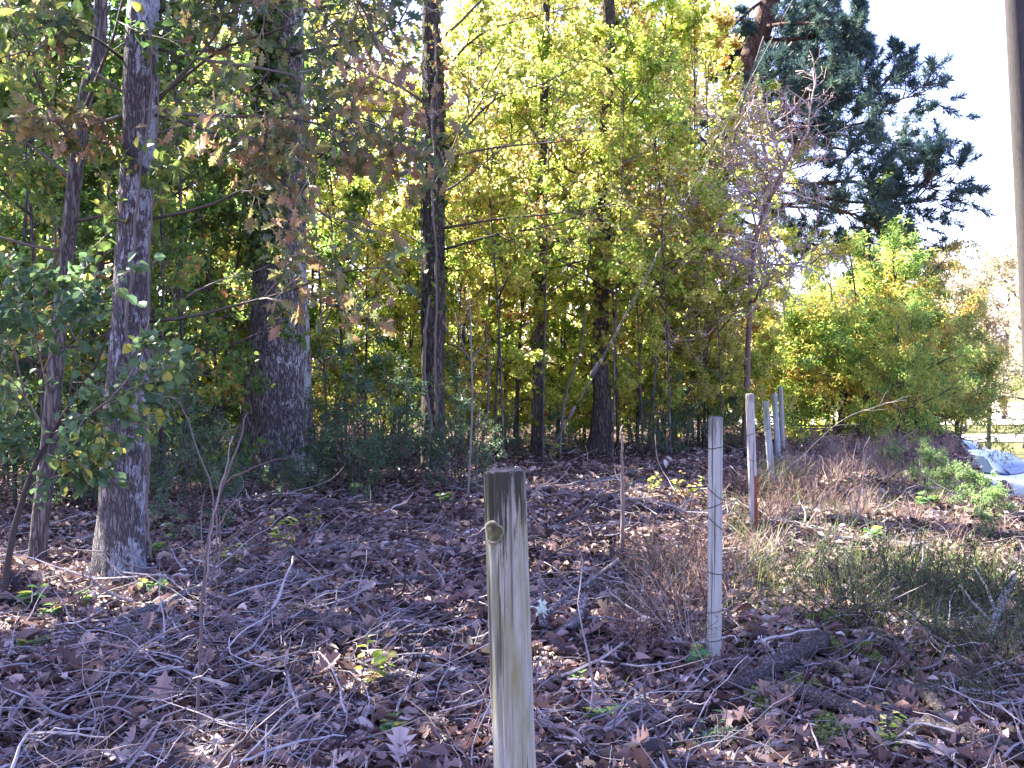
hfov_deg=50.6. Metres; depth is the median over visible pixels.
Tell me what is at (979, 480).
weedy shrub
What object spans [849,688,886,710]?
fallen log
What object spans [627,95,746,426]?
understory tree
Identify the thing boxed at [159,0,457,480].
oak
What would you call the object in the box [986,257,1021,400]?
tree
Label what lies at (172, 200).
shaded tree
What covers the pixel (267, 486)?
seedling
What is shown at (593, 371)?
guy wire
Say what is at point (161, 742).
fallen branch
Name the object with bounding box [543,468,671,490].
fallen branch
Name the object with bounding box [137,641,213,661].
fallen branch
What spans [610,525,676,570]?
wiry bush
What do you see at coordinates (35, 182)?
shaded tree
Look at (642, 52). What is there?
understory tree
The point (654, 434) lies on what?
evergreen shrub
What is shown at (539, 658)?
fallen branch
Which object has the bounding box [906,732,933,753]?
fallen branch
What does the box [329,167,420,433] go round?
shaded tree
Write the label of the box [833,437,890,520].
dry sprout
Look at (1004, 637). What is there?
wiry bush
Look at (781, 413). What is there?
fence post
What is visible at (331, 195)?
understory tree
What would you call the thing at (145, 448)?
clinging vine
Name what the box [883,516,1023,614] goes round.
wiry bush
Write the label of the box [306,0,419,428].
understory tree
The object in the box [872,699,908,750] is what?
seedling
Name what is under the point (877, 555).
wiry bush
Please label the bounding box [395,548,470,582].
fallen branch
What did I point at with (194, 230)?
shaded tree
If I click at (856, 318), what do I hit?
feathery bush
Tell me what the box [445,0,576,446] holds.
understory tree
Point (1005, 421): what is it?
field
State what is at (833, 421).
thicket shrub
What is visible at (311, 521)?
seedling
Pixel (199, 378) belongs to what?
thicket shrub
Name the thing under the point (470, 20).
understory tree
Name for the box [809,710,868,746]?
moss cushion
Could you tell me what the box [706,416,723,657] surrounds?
fence post
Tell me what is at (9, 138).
understory tree
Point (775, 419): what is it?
fence post
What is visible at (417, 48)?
understory tree
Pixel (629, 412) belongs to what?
thicket shrub
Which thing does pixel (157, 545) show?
seedling
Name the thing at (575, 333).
understory tree
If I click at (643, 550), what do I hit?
dry briar
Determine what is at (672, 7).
understory tree
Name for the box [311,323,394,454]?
thicket shrub
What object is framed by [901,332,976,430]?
thicket shrub
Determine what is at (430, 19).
straight tree
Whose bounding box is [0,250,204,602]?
round leaved sapling
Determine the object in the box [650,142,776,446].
understory tree
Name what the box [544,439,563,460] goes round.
seedling
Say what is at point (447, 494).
seedling
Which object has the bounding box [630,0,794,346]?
understory tree
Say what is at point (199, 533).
seedling
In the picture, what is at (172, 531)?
seedling
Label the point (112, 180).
shaded tree
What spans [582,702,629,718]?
seedling
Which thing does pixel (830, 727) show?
seedling
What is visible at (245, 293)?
shaded tree
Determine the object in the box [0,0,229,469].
shaded tree
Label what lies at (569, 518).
fallen branch
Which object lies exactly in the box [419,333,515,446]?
thicket shrub
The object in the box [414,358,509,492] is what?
evergreen shrub
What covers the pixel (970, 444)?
parked car
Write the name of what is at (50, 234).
shaded tree
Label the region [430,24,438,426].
clinging vine
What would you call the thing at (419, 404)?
guy wire
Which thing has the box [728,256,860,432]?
feathery bush
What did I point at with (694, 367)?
understory tree
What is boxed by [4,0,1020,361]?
sky
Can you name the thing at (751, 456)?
fence post
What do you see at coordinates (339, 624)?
fallen log
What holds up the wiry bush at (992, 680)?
on the ground at (1018, 448)
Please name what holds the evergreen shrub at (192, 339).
on the ground at (1018, 448)
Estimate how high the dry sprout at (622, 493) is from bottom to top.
0.984 m
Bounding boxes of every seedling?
[12,583,48,605]
[15,635,52,648]
[40,601,62,618]
[68,589,91,605]
[137,578,168,593]
[147,540,168,555]
[148,505,189,543]
[185,513,209,539]
[218,537,244,563]
[258,458,283,491]
[265,505,298,553]
[295,461,318,481]
[305,507,321,526]
[354,631,398,690]
[377,711,406,731]
[436,492,453,500]
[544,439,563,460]
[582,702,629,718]
[647,471,661,494]
[670,471,704,500]
[670,727,700,745]
[684,643,712,664]
[694,705,739,747]
[723,492,742,509]
[815,718,842,734]
[862,525,884,538]
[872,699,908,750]
[912,490,943,506]
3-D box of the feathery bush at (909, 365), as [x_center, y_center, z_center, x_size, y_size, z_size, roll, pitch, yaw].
[6.740,-0.180,18.634,2.448,3.013,2.317,0,1,-17]
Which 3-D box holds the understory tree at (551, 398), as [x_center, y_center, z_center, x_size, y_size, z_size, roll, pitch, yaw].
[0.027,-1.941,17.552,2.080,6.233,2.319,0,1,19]
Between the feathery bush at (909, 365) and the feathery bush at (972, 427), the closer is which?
the feathery bush at (909, 365)
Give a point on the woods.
(412, 78)
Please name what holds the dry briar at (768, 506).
on the ground at (1018, 448)
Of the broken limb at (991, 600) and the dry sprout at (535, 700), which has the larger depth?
the broken limb at (991, 600)
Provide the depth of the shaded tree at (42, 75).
14.72 m
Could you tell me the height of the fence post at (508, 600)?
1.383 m
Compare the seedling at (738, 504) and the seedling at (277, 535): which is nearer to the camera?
the seedling at (277, 535)
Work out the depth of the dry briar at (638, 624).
5.41 m
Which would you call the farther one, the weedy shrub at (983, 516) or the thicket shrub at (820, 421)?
the thicket shrub at (820, 421)
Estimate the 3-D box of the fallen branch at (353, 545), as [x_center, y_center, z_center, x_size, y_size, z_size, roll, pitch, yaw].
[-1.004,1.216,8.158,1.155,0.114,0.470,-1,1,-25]
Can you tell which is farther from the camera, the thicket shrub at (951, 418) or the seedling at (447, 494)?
the thicket shrub at (951, 418)
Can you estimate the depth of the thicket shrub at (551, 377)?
17.77 m
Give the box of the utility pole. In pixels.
[1005,0,1023,381]
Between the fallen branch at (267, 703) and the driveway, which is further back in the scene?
the driveway
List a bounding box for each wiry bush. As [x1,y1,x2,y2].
[594,570,658,612]
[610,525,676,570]
[617,529,703,591]
[740,524,861,586]
[743,518,971,638]
[759,534,926,615]
[818,516,988,591]
[850,513,1007,623]
[866,567,1023,658]
[881,559,1023,665]
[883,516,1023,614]
[903,643,1023,711]
[911,524,1023,611]
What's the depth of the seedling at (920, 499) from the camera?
10.36 m
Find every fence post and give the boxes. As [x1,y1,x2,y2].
[483,466,535,767]
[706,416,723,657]
[745,393,758,529]
[762,401,774,479]
[771,393,780,456]
[778,386,785,448]
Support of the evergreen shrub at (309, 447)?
on the ground at (1018, 448)
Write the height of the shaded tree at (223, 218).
5.392 m
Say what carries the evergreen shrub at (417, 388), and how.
on the ground at (1018, 448)
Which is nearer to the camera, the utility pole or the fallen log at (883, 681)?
the fallen log at (883, 681)
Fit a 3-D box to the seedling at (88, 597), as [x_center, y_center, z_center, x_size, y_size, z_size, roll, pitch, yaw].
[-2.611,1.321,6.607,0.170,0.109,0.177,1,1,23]
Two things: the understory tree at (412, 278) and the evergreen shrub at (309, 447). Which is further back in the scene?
the understory tree at (412, 278)
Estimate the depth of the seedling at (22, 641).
5.46 m
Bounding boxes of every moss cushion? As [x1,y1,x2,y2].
[739,684,783,716]
[782,671,822,688]
[804,608,851,624]
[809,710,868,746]
[823,635,848,658]
[852,640,882,665]
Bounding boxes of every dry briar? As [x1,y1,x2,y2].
[584,570,728,658]
[604,509,737,592]
[610,523,768,635]
[622,503,769,574]
[652,516,807,598]
[694,450,778,493]
[722,468,806,521]
[757,452,871,503]
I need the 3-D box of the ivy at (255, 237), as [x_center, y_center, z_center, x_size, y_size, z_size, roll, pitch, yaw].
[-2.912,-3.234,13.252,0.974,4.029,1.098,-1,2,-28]
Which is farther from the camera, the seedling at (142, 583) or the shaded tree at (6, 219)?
the shaded tree at (6, 219)
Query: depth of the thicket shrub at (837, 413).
22.59 m
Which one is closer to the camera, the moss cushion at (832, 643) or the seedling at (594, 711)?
the seedling at (594, 711)
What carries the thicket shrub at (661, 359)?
on the ground at (1018, 448)
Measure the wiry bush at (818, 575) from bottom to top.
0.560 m
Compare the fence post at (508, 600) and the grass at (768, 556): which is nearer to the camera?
the fence post at (508, 600)
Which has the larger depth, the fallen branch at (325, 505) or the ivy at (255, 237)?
the ivy at (255, 237)
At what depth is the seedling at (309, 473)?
12.60 m
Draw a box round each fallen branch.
[7,634,107,662]
[10,650,46,729]
[34,661,111,756]
[116,561,263,623]
[117,586,270,609]
[130,711,295,749]
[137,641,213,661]
[184,563,277,574]
[221,619,334,680]
[222,661,345,724]
[273,639,323,654]
[295,499,441,511]
[310,543,460,555]
[317,524,427,541]
[369,641,489,674]
[377,668,462,688]
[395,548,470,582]
[533,656,559,668]
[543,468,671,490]
[555,456,730,526]
[559,617,617,661]
[599,663,654,711]
[691,602,706,635]
[887,640,920,661]
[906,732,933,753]
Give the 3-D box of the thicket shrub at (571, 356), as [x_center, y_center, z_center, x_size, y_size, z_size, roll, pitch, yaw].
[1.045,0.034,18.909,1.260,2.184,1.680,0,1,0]
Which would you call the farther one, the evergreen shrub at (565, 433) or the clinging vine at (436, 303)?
the evergreen shrub at (565, 433)
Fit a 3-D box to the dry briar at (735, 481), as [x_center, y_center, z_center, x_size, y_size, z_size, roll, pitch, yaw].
[2.469,0.981,11.909,1.142,0.574,0.844,-1,2,-34]
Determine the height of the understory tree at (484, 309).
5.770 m
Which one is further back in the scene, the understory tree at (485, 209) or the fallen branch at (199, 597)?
the understory tree at (485, 209)
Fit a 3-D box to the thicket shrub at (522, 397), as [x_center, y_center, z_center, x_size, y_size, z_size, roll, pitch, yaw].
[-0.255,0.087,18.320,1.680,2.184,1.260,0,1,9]
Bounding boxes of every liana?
[327,207,369,457]
[480,85,502,456]
[558,186,596,457]
[645,133,672,448]
[686,36,764,438]
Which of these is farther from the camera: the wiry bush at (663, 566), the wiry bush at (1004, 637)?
the wiry bush at (663, 566)
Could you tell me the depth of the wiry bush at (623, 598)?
6.30 m
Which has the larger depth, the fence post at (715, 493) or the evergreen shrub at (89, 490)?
the evergreen shrub at (89, 490)
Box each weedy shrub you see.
[867,437,926,471]
[903,436,965,483]
[920,458,964,504]
[940,460,1001,509]
[962,507,1000,537]
[964,480,1021,523]
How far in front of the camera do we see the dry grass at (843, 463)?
12.28 m
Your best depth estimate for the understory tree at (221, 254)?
16.47 m
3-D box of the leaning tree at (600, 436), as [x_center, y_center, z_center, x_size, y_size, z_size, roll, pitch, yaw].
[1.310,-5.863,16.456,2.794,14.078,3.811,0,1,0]
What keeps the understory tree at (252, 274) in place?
on the ground at (1018, 448)
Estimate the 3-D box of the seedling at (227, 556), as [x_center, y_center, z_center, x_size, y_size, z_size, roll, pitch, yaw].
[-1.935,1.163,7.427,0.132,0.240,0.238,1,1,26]
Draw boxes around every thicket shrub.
[0,293,88,485]
[3,314,104,475]
[152,328,226,460]
[170,320,240,454]
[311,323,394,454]
[337,323,410,441]
[387,332,483,430]
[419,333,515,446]
[453,337,531,445]
[511,339,592,443]
[544,330,591,444]
[583,333,665,446]
[614,315,710,442]
[655,312,742,447]
[714,309,802,444]
[727,297,813,416]
[768,303,823,429]
[788,410,844,430]
[789,317,875,432]
[805,386,898,426]
[871,347,944,422]
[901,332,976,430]
[908,336,966,428]
[928,311,1002,434]
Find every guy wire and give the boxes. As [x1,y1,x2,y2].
[393,0,631,452]
[538,0,792,476]
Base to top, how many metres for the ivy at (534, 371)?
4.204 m
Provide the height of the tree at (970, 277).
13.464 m
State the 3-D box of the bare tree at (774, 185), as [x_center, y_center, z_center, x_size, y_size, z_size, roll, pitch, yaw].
[3.625,-2.041,17.227,3.841,6.324,4.658,0,1,20]
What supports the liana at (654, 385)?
hanging from the understory tree at (672, 7)
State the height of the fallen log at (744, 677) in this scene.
0.167 m
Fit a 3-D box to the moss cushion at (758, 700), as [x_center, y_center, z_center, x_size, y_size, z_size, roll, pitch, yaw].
[1.102,1.376,4.703,0.218,0.081,0.475,0,1,0]
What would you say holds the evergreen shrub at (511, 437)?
on the ground at (1018, 448)
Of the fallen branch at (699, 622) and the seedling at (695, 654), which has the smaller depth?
the seedling at (695, 654)
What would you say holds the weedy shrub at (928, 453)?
on the ground at (1018, 448)
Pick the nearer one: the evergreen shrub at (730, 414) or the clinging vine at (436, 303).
the clinging vine at (436, 303)
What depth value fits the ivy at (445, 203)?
14.06 m
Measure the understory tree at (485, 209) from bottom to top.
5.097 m
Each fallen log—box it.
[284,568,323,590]
[314,613,488,651]
[726,630,830,689]
[763,676,901,728]
[814,642,946,710]
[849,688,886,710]
[908,714,1022,751]
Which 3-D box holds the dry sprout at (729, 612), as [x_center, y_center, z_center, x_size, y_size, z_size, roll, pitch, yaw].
[0.883,1.059,5.530,0.833,0.662,0.218,0,1,0]
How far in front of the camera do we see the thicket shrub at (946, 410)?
23.62 m
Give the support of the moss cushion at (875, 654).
on the ground at (1018, 448)
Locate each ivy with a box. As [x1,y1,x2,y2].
[234,0,315,284]
[414,49,455,334]
[525,165,553,434]
[584,150,618,376]
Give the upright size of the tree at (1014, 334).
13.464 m
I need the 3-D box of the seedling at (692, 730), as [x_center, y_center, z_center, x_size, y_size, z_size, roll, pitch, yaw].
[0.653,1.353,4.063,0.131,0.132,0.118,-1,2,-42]
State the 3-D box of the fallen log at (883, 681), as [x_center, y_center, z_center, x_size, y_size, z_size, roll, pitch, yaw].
[1.686,1.271,4.874,0.164,0.269,0.859,-1,1,-21]
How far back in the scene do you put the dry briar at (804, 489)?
11.18 m
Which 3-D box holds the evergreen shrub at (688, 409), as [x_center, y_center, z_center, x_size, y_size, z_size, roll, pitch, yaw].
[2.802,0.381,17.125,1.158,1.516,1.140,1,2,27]
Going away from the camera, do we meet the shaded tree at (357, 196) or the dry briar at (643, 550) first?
the dry briar at (643, 550)
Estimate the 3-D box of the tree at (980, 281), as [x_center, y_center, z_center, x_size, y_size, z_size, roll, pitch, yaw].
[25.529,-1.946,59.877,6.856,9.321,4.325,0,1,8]
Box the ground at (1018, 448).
[0,362,1023,756]
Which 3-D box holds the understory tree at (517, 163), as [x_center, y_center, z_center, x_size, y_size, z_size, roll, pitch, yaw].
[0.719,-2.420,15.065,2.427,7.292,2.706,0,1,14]
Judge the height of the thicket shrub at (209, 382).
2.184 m
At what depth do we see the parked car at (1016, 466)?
25.67 m
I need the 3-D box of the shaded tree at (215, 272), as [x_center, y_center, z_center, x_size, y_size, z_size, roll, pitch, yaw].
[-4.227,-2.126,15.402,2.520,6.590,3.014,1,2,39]
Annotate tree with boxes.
[0,0,115,396]
[0,0,160,513]
[0,0,189,517]
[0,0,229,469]
[0,0,290,564]
[0,0,472,580]
[0,3,76,260]
[0,43,205,505]
[0,64,57,265]
[0,77,176,458]
[0,83,80,456]
[9,1,114,376]
[28,2,248,448]
[39,44,117,303]
[62,35,193,433]
[62,74,265,511]
[82,0,309,492]
[98,2,247,326]
[118,29,250,458]
[151,79,327,461]
[155,50,254,447]
[159,79,319,414]
[161,13,251,333]
[188,0,673,471]
[208,102,334,365]
[222,0,419,374]
[236,30,415,466]
[304,0,413,455]
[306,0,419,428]
[309,72,421,457]
[313,18,458,440]
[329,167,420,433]
[342,108,470,451]
[385,0,558,448]
[405,0,598,462]
[408,115,513,456]
[413,25,547,439]
[444,79,571,453]
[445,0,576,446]
[445,0,630,432]
[447,0,686,454]
[448,79,578,450]
[471,15,631,448]
[473,0,656,462]
[497,0,677,442]
[504,0,702,465]
[509,0,692,456]
[509,0,702,448]
[561,0,681,433]
[571,0,718,443]
[584,159,686,456]
[586,36,727,435]
[598,14,741,457]
[610,0,781,446]
[611,19,745,445]
[611,46,860,453]
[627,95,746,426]
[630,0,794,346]
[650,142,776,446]
[658,0,997,420]
[672,190,761,453]
[746,114,833,412]
[840,163,907,425]
[916,239,990,349]
[940,296,1023,448]
[943,266,1020,431]
[951,250,1022,368]
[960,236,1022,418]
[974,260,1023,447]
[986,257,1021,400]
[1004,319,1022,367]
[1009,244,1023,406]
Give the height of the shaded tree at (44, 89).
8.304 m
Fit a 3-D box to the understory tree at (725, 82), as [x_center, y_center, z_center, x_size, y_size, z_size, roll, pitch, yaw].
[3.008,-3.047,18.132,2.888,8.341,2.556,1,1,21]
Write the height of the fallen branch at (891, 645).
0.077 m
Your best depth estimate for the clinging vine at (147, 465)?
7.10 m
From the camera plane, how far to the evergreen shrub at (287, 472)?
11.40 m
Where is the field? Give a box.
[739,403,1023,424]
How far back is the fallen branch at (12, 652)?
4.94 m
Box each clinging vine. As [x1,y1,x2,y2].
[124,36,153,475]
[143,76,159,559]
[422,297,433,471]
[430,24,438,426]
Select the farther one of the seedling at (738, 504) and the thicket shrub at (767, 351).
the thicket shrub at (767, 351)
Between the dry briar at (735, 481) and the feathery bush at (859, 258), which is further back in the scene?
the feathery bush at (859, 258)
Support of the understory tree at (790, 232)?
on the ground at (1018, 448)
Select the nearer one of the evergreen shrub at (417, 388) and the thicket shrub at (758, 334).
the evergreen shrub at (417, 388)
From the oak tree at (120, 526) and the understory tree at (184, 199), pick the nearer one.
the oak tree at (120, 526)
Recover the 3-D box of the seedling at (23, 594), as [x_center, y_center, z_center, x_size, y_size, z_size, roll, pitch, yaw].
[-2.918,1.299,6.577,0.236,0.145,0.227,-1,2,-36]
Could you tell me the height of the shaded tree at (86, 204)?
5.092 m
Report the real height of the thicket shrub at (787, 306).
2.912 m
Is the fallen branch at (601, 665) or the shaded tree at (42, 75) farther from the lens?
the shaded tree at (42, 75)
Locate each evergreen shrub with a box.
[0,324,157,511]
[0,350,93,504]
[91,313,233,495]
[148,343,265,529]
[249,428,306,496]
[281,384,367,493]
[286,324,430,500]
[339,334,469,488]
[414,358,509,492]
[481,397,530,459]
[537,396,579,453]
[614,377,682,456]
[647,360,723,452]
[711,373,764,450]
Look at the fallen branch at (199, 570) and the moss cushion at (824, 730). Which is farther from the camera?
the fallen branch at (199, 570)
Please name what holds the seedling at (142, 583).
on the ground at (1018, 448)
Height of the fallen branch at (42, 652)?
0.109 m
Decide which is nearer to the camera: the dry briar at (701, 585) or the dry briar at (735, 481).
the dry briar at (701, 585)
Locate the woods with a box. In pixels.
[4,0,780,418]
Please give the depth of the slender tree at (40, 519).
7.90 m
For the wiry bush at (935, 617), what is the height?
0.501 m
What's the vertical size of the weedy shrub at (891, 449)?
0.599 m
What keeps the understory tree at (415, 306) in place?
on the ground at (1018, 448)
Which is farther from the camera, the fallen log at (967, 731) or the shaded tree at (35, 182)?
the shaded tree at (35, 182)
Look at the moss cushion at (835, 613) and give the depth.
5.90 m
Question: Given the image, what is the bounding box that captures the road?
[962,434,1022,441]
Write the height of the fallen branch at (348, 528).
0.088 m
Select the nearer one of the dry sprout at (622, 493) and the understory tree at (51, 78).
the dry sprout at (622, 493)
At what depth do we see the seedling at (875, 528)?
8.88 m
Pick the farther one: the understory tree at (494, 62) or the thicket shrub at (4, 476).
the understory tree at (494, 62)
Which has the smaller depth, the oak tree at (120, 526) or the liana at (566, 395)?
the oak tree at (120, 526)
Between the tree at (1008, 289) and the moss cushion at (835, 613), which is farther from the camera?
the tree at (1008, 289)
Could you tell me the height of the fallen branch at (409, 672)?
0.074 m
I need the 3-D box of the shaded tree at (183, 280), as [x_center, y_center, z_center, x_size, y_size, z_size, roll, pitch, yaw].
[-3.130,-0.986,10.225,1.718,4.493,2.055,0,1,3]
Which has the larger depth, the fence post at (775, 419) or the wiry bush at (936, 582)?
the fence post at (775, 419)
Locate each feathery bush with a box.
[719,243,809,428]
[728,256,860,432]
[770,212,996,442]
[770,227,920,439]
[823,219,1010,432]
[841,287,979,446]
[845,298,982,435]
[929,284,1023,469]
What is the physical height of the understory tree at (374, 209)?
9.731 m
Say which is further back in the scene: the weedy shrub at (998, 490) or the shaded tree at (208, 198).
the shaded tree at (208, 198)
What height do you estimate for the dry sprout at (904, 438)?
0.358 m
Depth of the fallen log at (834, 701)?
4.56 m
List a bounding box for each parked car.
[962,439,1023,460]
[968,449,1023,497]
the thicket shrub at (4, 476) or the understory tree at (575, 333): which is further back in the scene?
the understory tree at (575, 333)
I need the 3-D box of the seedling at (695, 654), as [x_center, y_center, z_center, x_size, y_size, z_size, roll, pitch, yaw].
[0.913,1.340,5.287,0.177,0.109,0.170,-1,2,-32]
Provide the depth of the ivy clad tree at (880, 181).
24.51 m
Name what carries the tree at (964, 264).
on the ground at (1018, 448)
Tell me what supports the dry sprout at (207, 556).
on the ground at (1018, 448)
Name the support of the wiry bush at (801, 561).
on the ground at (1018, 448)
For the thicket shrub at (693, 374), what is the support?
on the ground at (1018, 448)
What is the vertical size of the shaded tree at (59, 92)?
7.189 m
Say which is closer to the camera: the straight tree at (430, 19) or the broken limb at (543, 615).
the broken limb at (543, 615)
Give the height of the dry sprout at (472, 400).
2.300 m
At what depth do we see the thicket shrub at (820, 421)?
25.62 m
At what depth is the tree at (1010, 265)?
71.31 m
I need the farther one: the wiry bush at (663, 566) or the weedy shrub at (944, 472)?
the weedy shrub at (944, 472)
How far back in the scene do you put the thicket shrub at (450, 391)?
18.45 m
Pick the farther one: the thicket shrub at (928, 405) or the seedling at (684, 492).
the thicket shrub at (928, 405)
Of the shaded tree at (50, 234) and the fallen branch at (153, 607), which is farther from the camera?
the shaded tree at (50, 234)
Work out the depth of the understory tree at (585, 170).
18.59 m
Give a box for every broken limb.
[535,558,618,635]
[958,567,1016,636]
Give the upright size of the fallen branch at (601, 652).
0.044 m
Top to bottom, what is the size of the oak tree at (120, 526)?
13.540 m
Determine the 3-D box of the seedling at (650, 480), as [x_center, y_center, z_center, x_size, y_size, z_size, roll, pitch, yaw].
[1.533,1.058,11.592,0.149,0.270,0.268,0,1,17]
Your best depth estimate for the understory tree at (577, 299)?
16.83 m
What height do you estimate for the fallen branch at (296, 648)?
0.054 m
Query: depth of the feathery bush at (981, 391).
23.28 m
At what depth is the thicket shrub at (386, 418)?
18.45 m
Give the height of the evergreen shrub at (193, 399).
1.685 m
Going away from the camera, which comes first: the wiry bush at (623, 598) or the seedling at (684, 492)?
the wiry bush at (623, 598)
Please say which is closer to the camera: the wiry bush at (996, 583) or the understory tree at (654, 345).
the wiry bush at (996, 583)
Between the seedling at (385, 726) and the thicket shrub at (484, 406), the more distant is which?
the thicket shrub at (484, 406)
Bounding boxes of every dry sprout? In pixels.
[171,397,302,726]
[443,282,497,498]
[446,639,593,748]
[604,527,767,648]
[620,426,624,548]
[776,390,907,482]
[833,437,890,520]
[896,431,917,446]
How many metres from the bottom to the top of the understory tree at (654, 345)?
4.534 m
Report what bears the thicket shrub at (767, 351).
on the ground at (1018, 448)
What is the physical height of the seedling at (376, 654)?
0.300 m
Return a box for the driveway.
[954,434,979,472]
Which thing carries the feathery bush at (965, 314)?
on the ground at (1018, 448)
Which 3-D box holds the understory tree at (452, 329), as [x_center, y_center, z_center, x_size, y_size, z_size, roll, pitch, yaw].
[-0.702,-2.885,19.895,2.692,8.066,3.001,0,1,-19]
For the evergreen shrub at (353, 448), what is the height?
2.001 m
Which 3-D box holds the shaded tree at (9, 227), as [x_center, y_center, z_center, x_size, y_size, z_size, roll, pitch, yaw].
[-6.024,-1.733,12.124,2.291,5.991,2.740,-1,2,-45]
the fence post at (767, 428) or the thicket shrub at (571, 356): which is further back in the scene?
the thicket shrub at (571, 356)
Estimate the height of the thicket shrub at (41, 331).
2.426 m
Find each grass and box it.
[548,447,1023,725]
[722,422,1023,603]
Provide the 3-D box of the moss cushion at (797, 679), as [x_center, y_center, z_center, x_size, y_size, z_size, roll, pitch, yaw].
[1.349,1.376,4.973,0.214,0.081,0.404,0,1,0]
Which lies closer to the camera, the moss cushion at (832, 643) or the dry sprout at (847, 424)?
the moss cushion at (832, 643)
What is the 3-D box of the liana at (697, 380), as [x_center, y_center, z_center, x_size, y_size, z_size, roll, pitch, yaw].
[3.422,-2.202,17.551,1.307,6.824,0.066,0,1,0]
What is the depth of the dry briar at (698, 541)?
7.51 m
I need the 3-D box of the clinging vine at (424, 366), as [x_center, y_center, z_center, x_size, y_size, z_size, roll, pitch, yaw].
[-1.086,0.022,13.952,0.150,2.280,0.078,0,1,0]
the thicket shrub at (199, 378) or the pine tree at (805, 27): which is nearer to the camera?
the thicket shrub at (199, 378)
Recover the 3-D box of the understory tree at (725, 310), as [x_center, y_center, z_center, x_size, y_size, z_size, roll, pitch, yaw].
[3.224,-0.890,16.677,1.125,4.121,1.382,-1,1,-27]
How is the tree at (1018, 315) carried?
on the ground at (1018, 448)
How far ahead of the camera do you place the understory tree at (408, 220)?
15.82 m
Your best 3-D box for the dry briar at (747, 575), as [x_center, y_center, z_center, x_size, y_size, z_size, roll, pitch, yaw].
[1.330,1.089,6.596,1.015,0.510,0.750,0,1,-14]
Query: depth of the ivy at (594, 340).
16.66 m
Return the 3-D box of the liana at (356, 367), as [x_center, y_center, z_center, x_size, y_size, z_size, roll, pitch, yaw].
[-2.256,-0.605,14.989,0.624,3.766,0.054,0,1,0]
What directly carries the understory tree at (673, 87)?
on the ground at (1018, 448)
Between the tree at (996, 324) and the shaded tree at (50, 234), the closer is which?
the shaded tree at (50, 234)
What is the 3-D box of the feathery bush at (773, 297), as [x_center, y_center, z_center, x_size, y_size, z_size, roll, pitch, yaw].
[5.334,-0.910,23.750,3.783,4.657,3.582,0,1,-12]
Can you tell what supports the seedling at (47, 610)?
on the ground at (1018, 448)
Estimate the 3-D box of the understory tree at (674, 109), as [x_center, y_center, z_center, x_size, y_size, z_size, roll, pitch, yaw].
[2.057,-2.121,15.699,2.206,6.629,2.460,0,1,-14]
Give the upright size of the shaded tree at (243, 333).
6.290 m
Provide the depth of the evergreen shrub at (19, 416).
9.78 m
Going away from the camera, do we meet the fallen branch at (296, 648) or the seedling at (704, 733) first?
the seedling at (704, 733)

